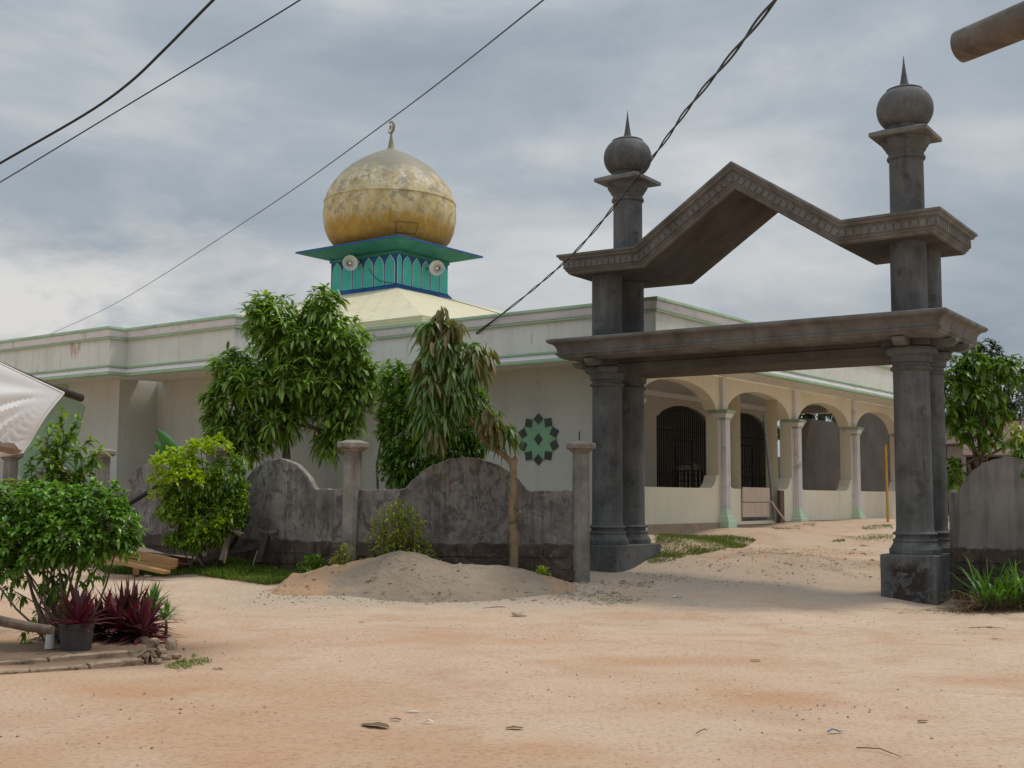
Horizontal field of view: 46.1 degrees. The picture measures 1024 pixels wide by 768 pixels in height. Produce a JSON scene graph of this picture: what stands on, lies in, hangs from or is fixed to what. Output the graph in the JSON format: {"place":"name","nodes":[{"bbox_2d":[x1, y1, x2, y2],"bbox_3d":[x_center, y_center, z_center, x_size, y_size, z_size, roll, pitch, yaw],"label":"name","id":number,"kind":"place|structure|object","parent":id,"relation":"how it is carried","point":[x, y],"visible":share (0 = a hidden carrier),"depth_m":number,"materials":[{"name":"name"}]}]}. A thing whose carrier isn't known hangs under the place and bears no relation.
{"place":"outdoors","nodes":[
{"label":"outdoors","id":0,"kind":"place"},
{"bbox_2d":[0,0,214,163],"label":"power cable","id":1,"kind":"object","parent":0,"point":[171,42],"visible":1,"depth_m":9.28,"materials":[{"name":"black rubber"}]},
{"bbox_2d":[139,636,148,643],"bbox_3d":[-3.760,2.613,12.284,0.124,0.081,0.088,-5,-7,43],"label":"broken block","id":2,"kind":"object","parent":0,"point":[143,639],"depth_m":12.24,"materials":[{"name":"beige concrete"}]},
{"bbox_2d":[0,0,300,182],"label":"power cable","id":3,"kind":"object","parent":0,"point":[155,88],"visible":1,"depth_m":10.23,"materials":[{"name":"black rubber"}]},
{"bbox_2d":[51,0,543,333],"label":"power cable","id":4,"kind":"object","parent":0,"point":[532,8],"visible":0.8,"depth_m":16.88,"materials":[{"name":"black rubber"}]},
{"bbox_2d":[165,581,652,670],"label":"grass","id":5,"kind":"structure","parent":0,"point":[184,663],"depth_m":10.80,"materials":[{"name":"green plant"}]},
{"bbox_2d":[0,514,1023,767],"bbox_3d":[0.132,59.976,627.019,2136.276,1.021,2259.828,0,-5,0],"label":"ground","id":6,"kind":"structure","parent":0,"point":[334,680],"depth_m":9.96,"materials":[{"name":"beige sand"}]},
{"bbox_2d":[0,669,28,674],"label":"kerb stone","id":7,"kind":"object","parent":6,"relation":"on","point":[17,671],"visible":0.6,"depth_m":10.11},
{"bbox_2d":[0,658,47,664],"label":"kerb stone","id":8,"kind":"object","parent":6,"relation":"on","point":[27,661],"visible":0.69,"depth_m":10.70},
{"bbox_2d":[0,615,54,634],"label":"fallen log","id":9,"kind":"object","parent":6,"relation":"on","point":[16,624],"visible":1,"depth_m":10.81,"materials":[{"name":"brown wood"}]},
{"bbox_2d":[0,362,84,456],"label":"tarpaulin awning","id":10,"kind":"object","parent":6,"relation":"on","point":[28,402],"visible":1,"depth_m":7.01,"materials":[{"name":"white fabric"}]},
{"bbox_2d":[44,634,54,648],"bbox_3d":[-4.498,2.506,11.727,0.100,0.140,0.100,0,-5,0],"label":"tin","id":11,"kind":"object","parent":6,"relation":"on","point":[49,641],"visible":0.95,"depth_m":11.69,"materials":[{"name":"silver metal"}]},
{"bbox_2d":[0,407,112,624],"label":"sapling","id":12,"kind":"object","parent":6,"relation":"on","point":[57,460],"visible":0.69,"depth_m":13.52,"materials":[{"name":"green plant"}]},
{"bbox_2d":[29,664,87,672],"bbox_3d":[-3.885,2.464,10.321,0.468,0.096,0.117,4,-6,-31],"label":"kerb stone","id":13,"kind":"object","parent":6,"relation":"on","point":[61,668],"visible":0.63,"depth_m":10.29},
{"bbox_2d":[14,599,113,643],"bbox_3d":[-4.649,2.463,12.494,1.053,0.736,0.973,-3,-6,31],"label":"purple plant","id":14,"kind":"object","parent":6,"relation":"on","point":[48,621],"visible":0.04,"depth_m":12.50,"materials":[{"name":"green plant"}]},
{"bbox_2d":[0,477,149,644],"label":"garden bush","id":15,"kind":"object","parent":6,"relation":"on","point":[27,538],"visible":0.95,"depth_m":12.03,"materials":[{"name":"green plant"}]},
{"bbox_2d":[59,622,94,650],"bbox_3d":[-4.235,2.456,11.711,0.336,0.270,0.336,0,-5,0],"label":"flower pot","id":16,"kind":"object","parent":6,"relation":"on","point":[75,637],"visible":0.9,"depth_m":11.58,"materials":[{"name":"grey plastic"}]},
{"bbox_2d":[41,580,115,631],"bbox_3d":[-4.188,2.156,11.711,0.753,0.474,0.708,5,-7,-41],"label":"purple plant","id":17,"kind":"object","parent":16,"relation":"in","point":[79,612],"visible":0.83,"depth_m":11.68,"materials":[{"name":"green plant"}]},
{"bbox_2d":[47,650,132,661],"bbox_3d":[-3.877,2.525,11.080,0.766,0.112,0.102,5,-7,-39],"label":"kerb stone","id":18,"kind":"object","parent":6,"relation":"on","point":[99,655],"visible":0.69,"depth_m":11.05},
{"bbox_2d":[84,586,118,639],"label":"purple plant","id":19,"kind":"object","parent":6,"relation":"on","point":[99,628],"visible":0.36,"depth_m":12.57,"materials":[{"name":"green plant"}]},
{"bbox_2d":[86,658,143,668],"bbox_3d":[-3.490,2.481,10.601,0.484,0.118,0.123,5,-7,-41],"label":"kerb stone","id":20,"kind":"object","parent":6,"relation":"on","point":[123,662],"visible":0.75,"depth_m":10.56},
{"bbox_2d":[90,573,180,644],"bbox_3d":[-4.139,2.414,12.639,1.414,0.909,1.337,0,-5,0],"label":"purple plant","id":21,"kind":"object","parent":6,"relation":"on","point":[124,603],"visible":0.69,"depth_m":12.51,"materials":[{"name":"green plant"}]},
{"bbox_2d":[93,573,179,638],"bbox_3d":[-4.060,2.447,12.828,1.356,0.879,1.187,0,-5,0],"label":"purple plant","id":22,"kind":"object","parent":6,"relation":"on","point":[136,593],"visible":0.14,"depth_m":12.84,"materials":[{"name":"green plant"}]},
{"bbox_2d":[133,568,139,574],"bbox_3d":[-6.153,3.047,19.723,0.101,0.139,0.370,2,-6,-16],"label":"timber block","id":23,"kind":"object","parent":6,"relation":"on","point":[135,571],"depth_m":19.55,"materials":[{"name":"brown wood"}]},
{"bbox_2d":[104,558,169,573],"bbox_3d":[-6.090,2.906,19.359,1.478,0.238,0.162,-3,-6,28],"label":"sawn plank","id":24,"kind":"object","parent":6,"relation":"on","point":[144,567],"visible":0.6,"depth_m":19.20,"materials":[{"name":"brown wood"}]},
{"bbox_2d":[112,557,175,569],"bbox_3d":[-6.107,2.929,19.759,1.475,0.170,0.141,-3,-6,28],"label":"sawn plank","id":25,"kind":"object","parent":24,"relation":"on","point":[154,565],"visible":0.55,"depth_m":19.55,"materials":[{"name":"brown wood"}]},
{"bbox_2d":[129,550,177,566],"bbox_3d":[-6.010,2.834,19.768,1.400,0.294,0.081,-3,-6,30],"label":"sawn plank","id":26,"kind":"object","parent":25,"relation":"on","point":[157,559],"visible":0.58,"depth_m":19.58,"materials":[{"name":"brown wood"}]},
{"bbox_2d":[101,594,179,645],"bbox_3d":[-3.903,2.468,12.441,0.962,0.657,1.035,3,-6,-23],"label":"purple plant","id":27,"kind":"object","parent":6,"relation":"on","point":[143,619],"visible":0.82,"depth_m":12.36,"materials":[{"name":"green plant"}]},
{"bbox_2d":[147,638,158,647],"bbox_3d":[-3.563,2.576,11.960,0.164,0.113,0.087,-3,-7,35],"label":"broken block","id":28,"kind":"object","parent":6,"relation":"on","point":[151,642],"depth_m":11.92,"materials":[{"name":"beige concrete"}]},
{"bbox_2d":[124,579,183,634],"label":"strap leaved plant","id":29,"kind":"object","parent":6,"relation":"on","point":[155,591],"visible":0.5,"depth_m":12.79,"materials":[{"name":"green plant"}]},
{"bbox_2d":[151,658,161,663],"bbox_3d":[-3.170,2.482,10.764,0.111,0.058,0.079,-3,-6,31],"label":"broken block","id":30,"kind":"object","parent":6,"relation":"on","point":[157,661],"depth_m":10.73,"materials":[{"name":"beige concrete"}]},
{"bbox_2d":[130,642,184,663],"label":"dead leaf clump","id":31,"kind":"object","parent":6,"relation":"on","point":[147,657],"visible":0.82,"depth_m":10.83,"materials":[{"name":"brown plant"}]},
{"bbox_2d":[157,654,170,659],"bbox_3d":[-3.174,2.497,11.002,0.127,0.052,0.072,4,-6,-32],"label":"broken block","id":32,"kind":"object","parent":6,"relation":"on","point":[166,657],"depth_m":10.98,"materials":[{"name":"beige concrete"}]},
{"bbox_2d":[153,429,184,468],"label":"banana plant","id":33,"kind":"object","parent":6,"relation":"on","point":[164,438],"visible":0.39,"depth_m":23.59,"materials":[{"name":"green plant"}]},
{"bbox_2d":[155,597,186,635],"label":"strap leaved plant","id":34,"kind":"object","parent":6,"relation":"on","point":[165,615],"visible":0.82,"depth_m":12.76,"materials":[{"name":"green plant"}]},
{"bbox_2d":[165,637,177,649],"bbox_3d":[-3.316,2.540,11.722,0.112,0.159,0.113,1,-5,-4],"label":"broken block","id":35,"kind":"object","parent":6,"relation":"on","point":[171,643],"depth_m":11.68,"materials":[{"name":"beige concrete"}]},
{"bbox_2d":[171,653,181,658],"bbox_3d":[-3.084,2.505,11.078,0.097,0.059,0.075,3,-6,-23],"label":"broken block","id":36,"kind":"object","parent":6,"relation":"on","point":[176,655],"depth_m":11.06,"materials":[{"name":"beige concrete"}]},
{"bbox_2d":[143,432,251,568],"bbox_3d":[-5.224,1.990,20.111,1.633,2.417,1.529,-2,-6,26],"label":"hedge shrub","id":37,"kind":"object","parent":6,"relation":"on","point":[219,497],"visible":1,"depth_m":19.95,"materials":[{"name":"green plant"}]},
{"bbox_2d":[99,555,301,584],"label":"grass","id":38,"kind":"structure","parent":6,"relation":"on","point":[238,568],"depth_m":19.71,"materials":[{"name":"green plant"}]},
{"bbox_2d":[130,552,193,566],"bbox_3d":[-5.931,2.942,20.244,1.383,0.236,0.371,-1,-6,17],"label":"plank","id":39,"kind":"object","parent":38,"relation":"on","point":[182,561],"visible":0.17,"depth_m":20.18,"materials":[{"name":"brown wood"}]},
{"bbox_2d":[223,543,229,563],"bbox_3d":[-4.680,2.736,19.778,0.030,0.403,0.315,0,-5,1],"label":"lath","id":40,"kind":"object","parent":38,"relation":"on","point":[225,557],"visible":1,"depth_m":19.71,"materials":[{"name":"grey wood"}]},
{"bbox_2d":[219,511,236,560],"bbox_3d":[-4.688,2.486,19.952,0.091,0.866,0.447,-1,-6,17],"label":"leaning board","id":41,"kind":"object","parent":38,"relation":"on","point":[225,546],"visible":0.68,"depth_m":19.84,"materials":[{"name":"grey wood"}]},
{"bbox_2d":[232,527,243,535],"bbox_3d":[-4.544,2.441,19.906,0.246,0.148,0.091,-2,-6,26],"label":"board piece","id":42,"kind":"object","parent":41,"relation":"on","point":[237,532],"visible":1,"depth_m":19.87,"materials":[{"name":"wood"}]},
{"bbox_2d":[202,542,260,561],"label":"timber beam","id":43,"kind":"structure","parent":38,"relation":"on","point":[232,551],"depth_m":19.94,"materials":[{"name":"wood"}]},
{"bbox_2d":[256,534,270,563],"bbox_3d":[-4.114,2.730,19.930,0.101,0.490,0.289,-2,-6,19],"label":"stump post","id":44,"kind":"object","parent":38,"relation":"on","point":[263,548],"visible":1,"depth_m":19.89,"materials":[{"name":"grey wood"}]},
{"bbox_2d":[193,282,382,471],"bbox_3d":[-4.129,0.710,22.467,3.582,5.245,1.966,0,-5,0],"label":"mango tree","id":45,"kind":"object","parent":6,"relation":"on","point":[285,403],"visible":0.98,"depth_m":22.22,"materials":[{"name":"green plant"}]},
{"bbox_2d":[0,431,595,582],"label":"boundary wall","id":46,"kind":"structure","parent":6,"relation":"on","point":[462,504],"depth_m":19.09,"materials":[{"name":"concrete"}]},
{"bbox_2d":[118,481,160,511],"bbox_3d":[-6.385,1.895,20.953,1.152,0.696,0.101,-1,-6,16],"label":"black pipe","id":47,"kind":"object","parent":46,"relation":"attached to","point":[138,498],"visible":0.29,"depth_m":20.93,"materials":[{"name":"black plastic"}]},
{"bbox_2d":[229,516,250,547],"bbox_3d":[-4.592,2.499,20.353,0.071,0.537,0.472,-2,-6,27],"label":"leaning board","id":48,"kind":"object","parent":46,"relation":"on","point":[234,541],"visible":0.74,"depth_m":20.23,"materials":[{"name":"wood"}]},
{"bbox_2d":[257,528,282,538],"bbox_3d":[-3.975,2.538,20.174,0.607,0.234,0.046,0,-5,5],"label":"lath","id":49,"kind":"object","parent":46,"relation":"on","point":[268,533],"visible":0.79,"depth_m":20.16,"materials":[{"name":"brown wood"}]},
{"bbox_2d":[268,529,277,534],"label":"timber block","id":50,"kind":"structure","parent":49,"relation":"on","point":[272,531],"depth_m":20.12,"materials":[{"name":"wood"}]},
{"bbox_2d":[296,553,325,572],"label":"weed","id":51,"kind":"object","parent":6,"relation":"on","point":[318,562],"visible":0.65,"depth_m":18.98,"materials":[{"name":"green plant"}]},
{"bbox_2d":[327,543,359,564],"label":"wild bush","id":52,"kind":"object","parent":6,"relation":"on","point":[336,559],"visible":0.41,"depth_m":18.73,"materials":[{"name":"green plant"}]},
{"bbox_2d":[361,722,388,726],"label":"dead leaf","id":53,"kind":"object","parent":6,"relation":"on","point":[381,724],"visible":1,"depth_m":7.73,"materials":[{"name":"brown plant"}]},
{"bbox_2d":[362,498,438,558],"bbox_3d":[-1.721,2.453,18.543,1.293,1.396,0.884,0,-5,0],"label":"wild bush","id":54,"kind":"object","parent":6,"relation":"on","point":[387,544],"visible":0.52,"depth_m":18.49,"materials":[{"name":"green plant"}]},
{"bbox_2d":[265,551,577,601],"bbox_3d":[-1.218,2.858,17.634,5.400,0.785,3.050,0,-5,0],"label":"sand pile","id":55,"kind":"object","parent":6,"relation":"on","point":[492,582],"visible":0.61,"depth_m":17.43,"materials":[{"name":"beige sand"}]},
{"bbox_2d":[268,552,576,600],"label":"clods","id":56,"kind":"object","parent":55,"relation":"on","point":[408,581],"visible":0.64,"depth_m":17.54,"materials":[{"name":"grey soil"}]},
{"bbox_2d":[254,591,598,604],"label":"soil clods","id":57,"kind":"object","parent":6,"relation":"on","point":[427,602],"visible":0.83,"depth_m":16.75,"materials":[{"name":"brown soil"}]},
{"bbox_2d":[370,358,493,490],"bbox_3d":[-1.365,1.395,20.565,2.167,3.740,1.242,0,-5,0],"label":"shrub","id":58,"kind":"object","parent":6,"relation":"on","point":[394,418],"visible":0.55,"depth_m":20.40,"materials":[{"name":"green plant"}]},
{"bbox_2d":[404,306,523,567],"bbox_3d":[-0.749,1.032,18.820,1.946,4.561,0.998,0,-5,0],"label":"bent mango tree","id":59,"kind":"object","parent":6,"relation":"on","point":[441,378],"visible":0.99,"depth_m":18.74,"materials":[{"name":"green plant"}]},
{"bbox_2d":[0,121,948,535],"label":"mosque","id":60,"kind":"structure","parent":6,"relation":"on","point":[390,215],"depth_m":28.25,"materials":[{"name":"white paint"}]},
{"bbox_2d":[343,255,360,270],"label":"loudspeaker","id":61,"kind":"object","parent":60,"relation":"attached to","point":[350,262],"visible":1,"depth_m":41.25,"materials":[{"name":"white metal"}]},
{"bbox_2d":[369,269,496,312],"bbox_3d":[-1.855,-2.824,39.004,7.473,2.633,0.628,-4,-7,38],"label":"speaker cable","id":62,"kind":"object","parent":60,"relation":"attached to","point":[431,294],"visible":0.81,"depth_m":39.97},
{"bbox_2d":[426,260,443,275],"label":"loudspeaker","id":63,"kind":"object","parent":60,"relation":"attached to","point":[436,268],"visible":1,"depth_m":41.45,"materials":[{"name":"white metal"}]},
{"bbox_2d":[476,0,776,334],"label":"twisted cable","id":64,"kind":"object","parent":60,"relation":"attached to","point":[767,9],"visible":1,"depth_m":12.12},
{"bbox_2d":[742,487,769,501],"bbox_3d":[5.535,2.511,27.327,0.035,0.325,1.360,-4,-7,37],"label":"board","id":65,"kind":"object","parent":60,"relation":"attached to","point":[752,494],"visible":1,"depth_m":27.27,"materials":[{"name":"beige wood"}]},
{"bbox_2d":[742,503,769,516],"bbox_3d":[5.528,2.850,27.299,0.035,0.325,1.360,-4,-7,37],"label":"board","id":66,"kind":"object","parent":60,"relation":"attached to","point":[755,509],"visible":1,"depth_m":27.26,"materials":[{"name":"beige wood"}]},
{"bbox_2d":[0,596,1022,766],"bbox_3d":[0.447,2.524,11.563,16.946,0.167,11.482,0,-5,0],"label":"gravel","id":67,"kind":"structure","parent":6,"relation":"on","point":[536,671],"depth_m":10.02,"materials":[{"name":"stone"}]},
{"bbox_2d":[511,611,525,616],"bbox_3d":[0.084,2.902,15.153,0.194,0.084,0.140,0,-5,5],"label":"stone","id":68,"kind":"object","parent":6,"relation":"on","point":[518,614],"visible":0.91,"depth_m":15.11,"materials":[{"name":"beige stone"}]},
{"bbox_2d":[532,565,550,575],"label":"weed","id":69,"kind":"object","parent":6,"relation":"on","point":[542,571],"visible":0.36,"depth_m":18.39,"materials":[{"name":"green plant"}]},
{"bbox_2d":[557,579,656,605],"bbox_3d":[1.371,3.031,17.556,1.498,0.178,3.006,0,-5,0],"label":"rubble","id":70,"kind":"object","parent":6,"relation":"on","point":[600,592],"visible":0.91,"depth_m":17.45,"materials":[{"name":"beige stone"}]},
{"bbox_2d":[648,533,755,563],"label":"grass","id":71,"kind":"structure","parent":6,"relation":"on","point":[720,539],"depth_m":22.47,"materials":[{"name":"green plant"}]},
{"bbox_2d":[679,457,779,487],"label":"yard wall","id":72,"kind":"structure","parent":6,"relation":"on","point":[701,469],"depth_m":44.42,"materials":[{"name":"white paint"}]},
{"bbox_2d":[629,548,876,587],"bbox_3d":[4.654,3.101,20.526,6.862,0.448,3.362,5,-7,-43],"label":"rubble","id":73,"kind":"object","parent":6,"relation":"on","point":[761,570],"visible":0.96,"depth_m":20.00,"materials":[{"name":"grey stone"}]},
{"bbox_2d":[546,56,987,604],"bbox_3d":[4.043,-0.525,19.838,6.700,8.710,2.470,-3,-6,34],"label":"gateway","id":74,"kind":"object","parent":6,"relation":"on","point":[917,336],"visible":0.96,"depth_m":18.88,"materials":[{"name":"grey concrete"}]},
{"bbox_2d":[762,415,775,521],"bbox_3d":[5.983,1.954,28.025,0.283,2.476,0.068,-1,-6,15],"label":"metal pipe","id":75,"kind":"object","parent":6,"relation":"on","point":[768,465],"visible":1,"depth_m":28.00,"materials":[{"name":"grey metal"}]},
{"bbox_2d":[659,545,879,570],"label":"brick chips","id":76,"kind":"object","parent":6,"relation":"on","point":[787,553],"visible":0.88,"depth_m":21.57,"materials":[{"name":"brown brick"}]},
{"bbox_2d":[770,501,785,521],"bbox_3d":[6.144,2.939,27.805,0.410,0.488,0.050,2,-6,-18],"label":"stick","id":77,"kind":"object","parent":6,"relation":"on","point":[778,511],"visible":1,"depth_m":27.79,"materials":[{"name":"wood"}]},
{"bbox_2d":[777,419,779,439],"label":"garden tree","id":78,"kind":"object","parent":6,"relation":"on","point":[778,432],"visible":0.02,"depth_m":44.64,"materials":[{"name":"green plant"}]},
{"bbox_2d":[777,490,784,522],"bbox_3d":[6.301,2.894,28.232,0.080,0.800,0.220,-4,-7,37],"label":"timber post","id":79,"kind":"object","parent":6,"relation":"on","point":[780,500],"visible":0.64,"depth_m":28.17,"materials":[{"name":"brown wood"}]},
{"bbox_2d":[799,397,844,421],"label":"garden tree","id":80,"kind":"object","parent":6,"relation":"on","point":[822,417],"visible":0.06,"depth_m":43.96,"materials":[{"name":"green plant"}]},
{"bbox_2d":[856,747,900,756],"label":"twig","id":81,"kind":"object","parent":6,"relation":"on","point":[877,748],"visible":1,"depth_m":7.19,"materials":[{"name":"brown wood"}]},
{"bbox_2d":[884,445,888,521],"bbox_3d":[9.374,2.538,30.133,0.083,2.029,0.082,0,-5,0],"label":"bamboo stake","id":82,"kind":"object","parent":6,"relation":"on","point":[887,495],"visible":0.95,"depth_m":30.10,"materials":[{"name":"wood"}]},
{"bbox_2d":[884,603,1023,616],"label":"straw litter","id":83,"kind":"object","parent":6,"relation":"on","point":[980,611],"visible":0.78,"depth_m":16.18,"materials":[{"name":"beige plant"}]},
{"bbox_2d":[926,554,1023,615],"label":"tall grass","id":84,"kind":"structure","parent":6,"relation":"on","point":[1011,592],"depth_m":16.35,"materials":[{"name":"green plant"}]},
{"bbox_2d":[944,341,1023,495],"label":"young tree","id":85,"kind":"object","parent":6,"relation":"on","point":[978,403],"visible":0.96,"depth_m":22.44,"materials":[{"name":"green plant"}]},
{"bbox_2d":[944,338,1023,421],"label":"dark tree","id":86,"kind":"object","parent":6,"relation":"on","point":[1011,406],"visible":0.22,"depth_m":45.99,"materials":[{"name":"green plant"}]},
{"bbox_2d":[946,421,1023,498],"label":"house","id":87,"kind":"structure","parent":6,"relation":"on","point":[952,448],"depth_m":43.95,"materials":[{"name":"beige paint"}]},
{"bbox_2d":[946,458,961,488],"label":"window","id":88,"kind":"structure","parent":87,"relation":"in","point":[960,465],"depth_m":44.01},
{"bbox_2d":[948,457,1023,600],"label":"boundary wall","id":89,"kind":"structure","parent":6,"relation":"on","point":[986,511],"depth_m":17.52,"materials":[{"name":"concrete"}]},
{"bbox_2d":[963,432,1023,473],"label":"shed","id":90,"kind":"structure","parent":6,"relation":"on","point":[967,454],"depth_m":33.29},
{"bbox_2d":[999,422,1023,492],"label":"thicket bush","id":91,"kind":"object","parent":6,"relation":"on","point":[1018,440],"visible":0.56,"depth_m":17.50,"materials":[{"name":"green plant"}]},
{"bbox_2d":[1010,356,1023,417],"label":"dark tree","id":92,"kind":"object","parent":6,"relation":"on","point":[1019,406],"visible":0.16,"depth_m":52.14,"materials":[{"name":"green plant"}]},
{"bbox_2d":[0,0,1023,456],"label":"sky","id":93,"kind":"structure","parent":0,"point":[519,135],"materials":[{"name":"grey"}]},
{"bbox_2d":[772,523,893,541],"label":"grass","id":94,"kind":"structure","parent":0,"point":[878,535],"depth_m":25.86,"materials":[{"name":"green plant"}]},
{"bbox_2d":[950,1,1023,62],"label":"roof pole","id":95,"kind":"object","parent":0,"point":[993,32],"visible":1,"depth_m":3.89,"materials":[{"name":"brown wood"}]}
]}

